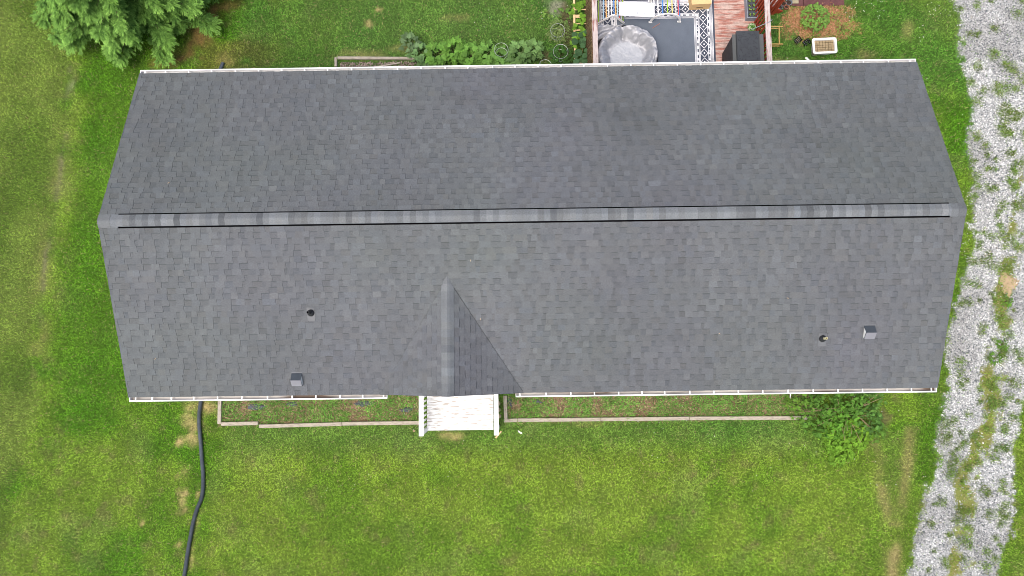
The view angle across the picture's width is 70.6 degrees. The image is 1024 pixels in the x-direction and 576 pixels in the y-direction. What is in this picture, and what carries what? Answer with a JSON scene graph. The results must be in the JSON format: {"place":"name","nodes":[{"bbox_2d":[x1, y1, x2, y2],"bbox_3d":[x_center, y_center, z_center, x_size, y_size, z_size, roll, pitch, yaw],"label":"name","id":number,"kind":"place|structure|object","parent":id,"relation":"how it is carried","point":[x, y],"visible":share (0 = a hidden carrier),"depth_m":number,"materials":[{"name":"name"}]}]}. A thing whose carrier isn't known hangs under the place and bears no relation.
{"place":"outdoors","nodes":[
{"label":"outdoors","id":0,"kind":"place"},
{"bbox_2d":[0,0,1023,575],"bbox_3d":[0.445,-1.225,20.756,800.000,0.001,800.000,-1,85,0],"label":"ground","id":1,"kind":"structure","parent":0,"point":[208,408],"depth_m":20.27,"materials":[{"name":"plant"}]},
{"bbox_2d":[23,0,233,70],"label":"conifer tree","id":2,"kind":"object","parent":1,"relation":"on","point":[78,23],"visible":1,"depth_m":20.11,"materials":[{"name":"green plant"}]},
{"bbox_2d":[182,401,204,575],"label":"drain pipe","id":3,"kind":"object","parent":1,"relation":"on","point":[198,505],"visible":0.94,"depth_m":20.11,"materials":[{"name":"black plastic"}]},
{"bbox_2d":[217,401,221,423],"bbox_3d":[-8.215,3.478,20.351,0.100,0.100,0.678,-1,85,0],"label":"landscape timber","id":4,"kind":"object","parent":1,"relation":"on","point":[219,418],"visible":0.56,"depth_m":20.30,"materials":[{"name":"beige wood"}]},
{"bbox_2d":[221,421,258,425],"bbox_3d":[-7.640,3.804,20.318,1.040,0.100,0.100,-1,85,0],"label":"landscape timber","id":5,"kind":"object","parent":1,"relation":"on","point":[240,423],"visible":1,"depth_m":20.27,"materials":[{"name":"beige wood"}]},
{"bbox_2d":[250,409,261,418],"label":"rosette weed","id":6,"kind":"object","parent":1,"relation":"on","point":[253,412],"visible":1,"depth_m":20.34,"materials":[{"name":"green plant"}]},
{"bbox_2d":[248,404,265,409],"bbox_3d":[-7.197,3.353,20.368,0.525,0.046,0.172,-1,85,0],"label":"weed fabric","id":7,"kind":"object","parent":1,"relation":"on","point":[253,406],"visible":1,"depth_m":20.37,"materials":[{"name":"grey fabric"}]},
{"bbox_2d":[259,422,341,427],"bbox_3d":[-5.928,3.845,20.302,2.323,0.100,0.100,-2,85,0],"label":"landscape timber","id":8,"kind":"object","parent":1,"relation":"on","point":[299,425],"visible":1,"depth_m":20.25,"materials":[{"name":"beige wood"}]},
{"bbox_2d":[341,411,350,421],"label":"rosette weed","id":9,"kind":"object","parent":1,"relation":"on","point":[346,417],"visible":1,"depth_m":20.31,"materials":[{"name":"green plant"}]},
{"bbox_2d":[354,400,374,406],"bbox_3d":[-4.126,3.256,20.356,0.673,0.044,0.182,-1,85,0],"label":"weed fabric","id":10,"kind":"object","parent":1,"relation":"on","point":[360,403],"visible":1,"depth_m":20.36,"materials":[{"name":"grey fabric"}]},
{"bbox_2d":[337,56,413,59],"bbox_3d":[-3.912,-6.734,21.224,2.405,0.100,0.080,1,85,0],"label":"landscape timber","id":11,"kind":"object","parent":1,"relation":"on","point":[367,58],"visible":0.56,"depth_m":21.18,"materials":[{"name":"beige wood"}]},
{"bbox_2d":[342,421,418,425],"bbox_3d":[-3.671,3.789,20.291,2.162,0.100,0.100,-1,85,0],"label":"landscape timber","id":12,"kind":"object","parent":1,"relation":"on","point":[383,423],"visible":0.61,"depth_m":20.24,"materials":[{"name":"beige wood"}]},
{"bbox_2d":[340,60,425,66],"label":"bed pebbles","id":13,"kind":"object","parent":1,"relation":"on","point":[370,63],"visible":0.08,"depth_m":21.23,"materials":[{"name":"gravel"}]},
{"bbox_2d":[374,62,399,66],"bbox_3d":[-3.686,-6.529,21.195,0.814,0.020,0.035,-10,85,-1],"label":"wood stake","id":14,"kind":"object","parent":13,"relation":"on","point":[387,64],"visible":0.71,"depth_m":21.19,"materials":[{"name":"beige wood"}]},
{"bbox_2d":[400,407,413,412],"bbox_3d":[-2.970,3.425,20.332,0.432,0.045,0.156,-1,85,0],"label":"weed fabric","id":15,"kind":"object","parent":1,"relation":"on","point":[405,409],"visible":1,"depth_m":20.34,"materials":[{"name":"grey fabric"}]},
{"bbox_2d":[398,31,420,52],"bbox_3d":[-2.963,-7.130,21.056,0.713,0.495,0.688,-1,85,0],"label":"eggplant","id":16,"kind":"object","parent":1,"relation":"on","point":[410,36],"visible":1,"depth_m":20.94,"materials":[{"name":"green plant"}]},
{"bbox_2d":[405,40,434,65],"bbox_3d":[-2.668,-6.785,21.053,0.815,0.436,0.749,37,86,3],"label":"eggplant","id":17,"kind":"object","parent":1,"relation":"on","point":[419,59],"visible":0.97,"depth_m":20.96,"materials":[{"name":"green plant"}]},
{"bbox_2d":[422,41,450,65],"bbox_3d":[-2.172,-6.787,21.016,0.912,0.506,0.855,-1,85,0],"label":"bush","id":18,"kind":"object","parent":1,"relation":"on","point":[431,60],"visible":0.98,"depth_m":20.90,"materials":[{"name":"green plant"}]},
{"bbox_2d":[439,35,469,65],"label":"leafy garden plants","id":19,"kind":"object","parent":1,"relation":"on","point":[454,57],"visible":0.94,"depth_m":20.85,"materials":[{"name":"green plant"}]},
{"bbox_2d":[419,394,499,435],"bbox_3d":[-1.377,3.163,19.547,2.060,1.660,1.450,-1,85,0],"label":"front porch","id":20,"kind":"object","parent":1,"relation":"on","point":[469,410],"visible":0.74,"depth_m":19.55,"materials":[{"name":"white paint"}]},
{"bbox_2d":[457,41,485,64],"bbox_3d":[-1.209,-6.737,20.993,0.907,0.530,0.870,-1,85,0],"label":"eggplant","id":21,"kind":"object","parent":1,"relation":"on","point":[465,59],"visible":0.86,"depth_m":20.88,"materials":[{"name":"green plant"}]},
{"bbox_2d":[470,39,499,64],"bbox_3d":[-0.776,-6.816,20.990,0.924,0.543,0.890,-1,85,0],"label":"eggplant","id":22,"kind":"object","parent":1,"relation":"on","point":[482,47],"visible":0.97,"depth_m":20.86,"materials":[{"name":"green plant"}]},
{"bbox_2d":[492,44,511,64],"bbox_3d":[-0.346,-6.695,21.039,0.802,0.418,0.807,-1,85,0],"label":"bush","id":23,"kind":"object","parent":1,"relation":"on","point":[498,60],"visible":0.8,"depth_m":20.93,"materials":[{"name":"green plant"}]},
{"bbox_2d":[503,396,507,418],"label":"landscape timber","id":24,"kind":"object","parent":1,"relation":"on","point":[505,407],"visible":1,"depth_m":20.26,"materials":[{"name":"beige wood"}]},
{"bbox_2d":[507,396,511,407],"bbox_3d":[-0.075,3.196,20.331,0.175,0.046,0.341,-1,85,0],"label":"weed fabric","id":25,"kind":"object","parent":1,"relation":"on","point":[509,398],"visible":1,"depth_m":20.33,"materials":[{"name":"black fabric"}]},
{"bbox_2d":[504,418,516,421],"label":"landscape timber","id":26,"kind":"object","parent":1,"relation":"on","point":[511,420],"visible":1,"depth_m":20.22,"materials":[{"name":"beige wood"}]},
{"bbox_2d":[222,394,807,422],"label":"bed litter","id":27,"kind":"object","parent":1,"relation":"on","point":[509,406],"visible":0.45,"depth_m":20.32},
{"bbox_2d":[505,39,535,64],"bbox_3d":[0.253,-6.745,20.942,0.943,0.612,0.922,-1,85,0],"label":"eggplant","id":28,"kind":"object","parent":1,"relation":"on","point":[520,58],"visible":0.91,"depth_m":20.82,"materials":[{"name":"green plant"}]},
{"bbox_2d":[519,405,530,415],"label":"rosette weed","id":29,"kind":"object","parent":1,"relation":"on","point":[528,412],"visible":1,"depth_m":20.30,"materials":[{"name":"green plant"}]},
{"bbox_2d":[97,59,966,401],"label":"house","id":30,"kind":"structure","parent":1,"relation":"on","point":[653,229],"depth_m":16.83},
{"bbox_2d":[521,37,544,60],"bbox_3d":[0.591,-6.883,21.002,0.750,0.511,0.735,-1,85,0],"label":"eggplant","id":31,"kind":"object","parent":1,"relation":"on","point":[538,46],"visible":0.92,"depth_m":20.84,"materials":[{"name":"green plant"}]},
{"bbox_2d":[529,400,539,411],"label":"rosette weed","id":32,"kind":"object","parent":1,"relation":"on","point":[534,409],"visible":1,"depth_m":20.30,"materials":[{"name":"green plant"}]},
{"bbox_2d":[542,8,552,19],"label":"young weed","id":33,"kind":"object","parent":1,"relation":"on","point":[546,10],"visible":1,"depth_m":21.29,"materials":[{"name":"green plant"}]},
{"bbox_2d":[546,19,570,44],"bbox_3d":[1.341,-7.447,21.006,0.797,0.591,0.765,-1,85,0],"label":"tomato plant","id":34,"kind":"object","parent":1,"relation":"on","point":[558,33],"visible":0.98,"depth_m":20.90,"materials":[{"name":"green plant"}]},
{"bbox_2d":[518,417,600,421],"bbox_3d":[1.318,3.687,20.265,2.321,0.100,0.100,-1,85,0],"label":"landscape timber","id":35,"kind":"object","parent":1,"relation":"on","point":[556,419],"visible":1,"depth_m":20.22,"materials":[{"name":"beige wood"}]},
{"bbox_2d":[548,43,573,63],"bbox_3d":[1.424,-6.708,20.992,0.742,0.490,0.801,-1,85,0],"label":"pepper plant","id":36,"kind":"object","parent":1,"relation":"on","point":[563,50],"visible":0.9,"depth_m":20.88,"materials":[{"name":"green plant"}]},
{"bbox_2d":[553,8,572,23],"bbox_3d":[1.512,-7.963,21.252,0.610,0.194,0.606,-1,85,0],"label":"young vine","id":37,"kind":"object","parent":1,"relation":"on","point":[566,11],"visible":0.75,"depth_m":21.23,"materials":[{"name":"green plant"}]},
{"bbox_2d":[573,0,585,63],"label":"trellis","id":38,"kind":"object","parent":1,"relation":"on","point":[575,16],"visible":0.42,"depth_m":20.97,"materials":[{"name":"brown wood"}]},
{"bbox_2d":[568,0,585,48],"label":"gourd vine","id":39,"kind":"object","parent":38,"relation":"on","point":[578,6],"visible":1,"depth_m":20.87,"materials":[{"name":"green plant"}]},
{"bbox_2d":[572,30,587,63],"bbox_3d":[2.050,-6.834,20.927,0.676,0.436,1.280,-1,85,0],"label":"squash vine","id":40,"kind":"object","parent":38,"relation":"on","point":[579,52],"visible":0.67,"depth_m":20.78,"materials":[{"name":"green plant"}]},
{"bbox_2d":[601,416,688,420],"bbox_3d":[3.724,3.659,20.251,2.462,0.100,0.100,-1,85,0],"label":"landscape timber","id":41,"kind":"object","parent":1,"relation":"on","point":[644,418],"visible":1,"depth_m":20.20,"materials":[{"name":"beige wood"}]},
{"bbox_2d":[326,1,972,490],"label":"clover flowers","id":42,"kind":"object","parent":1,"relation":"on","point":[960,251],"visible":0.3,"depth_m":20.71,"materials":[{"name":"plant"}]},
{"bbox_2d":[591,0,783,62],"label":"back deck","id":43,"kind":"structure","parent":1,"relation":"on","point":[729,18],"depth_m":20.49,"materials":[{"name":"red paint"}]},
{"bbox_2d":[584,0,592,63],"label":"twig screen","id":44,"kind":"object","parent":43,"relation":"attached to","point":[588,26],"visible":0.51,"depth_m":20.15,"materials":[{"name":"brown wood"}]},
{"bbox_2d":[619,2,653,16],"bbox_3d":[3.454,-7.701,20.017,0.993,0.072,0.425,-1,85,0],"label":"ramp board","id":45,"kind":"object","parent":43,"relation":"on","point":[640,9],"visible":1,"depth_m":20.01,"materials":[{"name":"white wood"}]},
{"bbox_2d":[597,0,715,62],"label":"outdoor rug","id":46,"kind":"object","parent":43,"relation":"on","point":[690,37],"visible":0.33,"depth_m":20.50,"materials":[{"name":"woven fabric"}]},
{"bbox_2d":[597,0,624,23],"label":"climbing triangle","id":47,"kind":"object","parent":46,"relation":"on","point":[616,17],"visible":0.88,"depth_m":20.24,"materials":[{"name":"white wood"}]},
{"bbox_2d":[598,24,657,62],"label":"covered pool","id":48,"kind":"structure","parent":46,"relation":"on","point":[621,43],"depth_m":20.25,"materials":[{"name":"silver plastic"}]},
{"bbox_2d":[648,0,680,22],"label":"climbing arch","id":49,"kind":"structure","parent":46,"relation":"on","point":[667,13],"depth_m":20.16,"materials":[{"name":"white wood"}]},
{"bbox_2d":[688,0,711,9],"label":"cardboard box","id":50,"kind":"object","parent":46,"relation":"on","point":[698,4],"visible":1,"depth_m":20.28,"materials":[{"name":"cardboard"}]},
{"bbox_2d":[722,31,763,61],"bbox_3d":[6.367,-6.483,19.945,0.902,0.920,0.839,-1,85,0],"label":"covered grill","id":51,"kind":"object","parent":43,"relation":"on","point":[745,46],"visible":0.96,"depth_m":19.52,"materials":[{"name":"black fabric"}]},
{"bbox_2d":[744,0,757,20],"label":"planter box","id":52,"kind":"object","parent":43,"relation":"on","point":[748,17],"visible":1,"depth_m":20.39,"materials":[{"name":"plastic"}]},
{"bbox_2d":[747,23,755,30],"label":"potted plant","id":53,"kind":"object","parent":43,"relation":"on","point":[751,26],"visible":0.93,"depth_m":20.32,"materials":[{"name":"green plant"}]},
{"bbox_2d":[689,416,808,419],"bbox_3d":[6.645,3.634,20.232,3.352,0.100,0.100,0,85,0],"label":"landscape timber","id":54,"kind":"object","parent":1,"relation":"on","point":[740,417],"visible":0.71,"depth_m":20.18,"materials":[{"name":"beige wood"}]},
{"bbox_2d":[761,26,782,46],"bbox_3d":[7.533,-7.280,20.926,0.626,0.643,0.768,-1,85,0],"label":"bamboo stand","id":55,"kind":"object","parent":1,"relation":"on","point":[779,44],"visible":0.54,"depth_m":20.62,"materials":[{"name":"beige wood"}]},
{"bbox_2d":[790,0,802,5],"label":"paver","id":56,"kind":"object","parent":1,"relation":"on","point":[800,3],"visible":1,"depth_m":21.29,"materials":[{"name":"red brick"}]},
{"bbox_2d":[794,36,801,44],"bbox_3d":[8.374,-7.262,21.205,0.212,0.060,0.162,-38,86,-3],"label":"cell pack","id":57,"kind":"object","parent":1,"relation":"on","point":[796,42],"visible":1,"depth_m":21.18,"materials":[{"name":"black plastic"}]},
{"bbox_2d":[802,38,810,46],"bbox_3d":[8.633,-7.192,21.197,0.212,0.060,0.162,-29,85,-2],"label":"cell pack","id":58,"kind":"object","parent":1,"relation":"on","point":[806,42],"visible":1,"depth_m":21.17,"materials":[{"name":"black plastic"}]},
{"bbox_2d":[803,0,816,5],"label":"paver","id":59,"kind":"object","parent":1,"relation":"on","point":[807,2],"visible":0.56,"depth_m":21.29,"materials":[{"name":"red brick"}]},
{"bbox_2d":[777,2,862,43],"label":"straw mulch","id":60,"kind":"object","parent":1,"relation":"on","point":[794,21],"visible":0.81,"depth_m":21.25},
{"bbox_2d":[799,2,829,32],"bbox_3d":[8.852,-7.893,21.084,0.904,0.414,0.910,-1,85,0],"label":"flowering bush","id":61,"kind":"object","parent":60,"relation":"on","point":[816,6],"visible":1,"depth_m":21.00,"materials":[{"name":"green plant"}]},
{"bbox_2d":[828,11,839,24],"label":"seedling","id":62,"kind":"object","parent":60,"relation":"on","point":[833,19],"visible":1,"depth_m":21.16,"materials":[{"name":"green plant"}]},
{"bbox_2d":[835,21,849,34],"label":"seedling","id":63,"kind":"object","parent":60,"relation":"on","point":[839,26],"visible":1,"depth_m":21.13,"materials":[{"name":"green plant"}]},
{"bbox_2d":[811,37,836,55],"bbox_3d":[9.033,-6.985,21.045,0.702,0.320,0.463,-2,85,0],"label":"storage tub","id":64,"kind":"object","parent":1,"relation":"on","point":[823,46],"visible":1,"depth_m":20.93,"materials":[{"name":"white plastic"}]},
{"bbox_2d":[817,0,830,5],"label":"paver","id":65,"kind":"object","parent":1,"relation":"on","point":[827,2],"visible":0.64,"depth_m":21.29,"materials":[{"name":"red brick"}]},
{"bbox_2d":[783,393,887,467],"bbox_3d":[8.980,3.801,19.844,2.879,0.835,2.387,-1,85,0],"label":"leafy shrub","id":66,"kind":"object","parent":1,"relation":"on","point":[831,425],"visible":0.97,"depth_m":19.89,"materials":[{"name":"green plant"}]},
{"bbox_2d":[830,0,843,5],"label":"paver","id":67,"kind":"object","parent":1,"relation":"on","point":[837,2],"visible":1,"depth_m":21.29,"materials":[{"name":"red brick"}]},
{"bbox_2d":[905,0,1023,575],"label":"gravel driveway","id":68,"kind":"structure","parent":0,"point":[958,495],"depth_m":20.37,"materials":[{"name":"grey gravel"}]},
{"bbox_2d":[989,351,1001,365],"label":"drive weed","id":69,"kind":"object","parent":68,"relation":"on","point":[993,353],"visible":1,"depth_m":20.30,"materials":[{"name":"green plant"}]},
{"bbox_2d":[995,338,1009,350],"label":"drive weed","id":70,"kind":"object","parent":68,"relation":"on","point":[1002,344],"visible":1,"depth_m":20.34,"materials":[{"name":"green plant"}]},
{"bbox_2d":[999,293,1013,308],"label":"drive weed","id":71,"kind":"object","parent":68,"relation":"on","point":[1008,303],"visible":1,"depth_m":20.44,"materials":[{"name":"green plant"}]},
{"bbox_2d":[1000,272,1019,296],"bbox_3d":[14.074,-0.093,20.537,0.559,0.035,0.605,27,86,3],"label":"dirt patch","id":72,"kind":"object","parent":68,"relation":"on","point":[1008,283],"visible":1,"depth_m":20.53,"materials":[{"name":"beige soil"}]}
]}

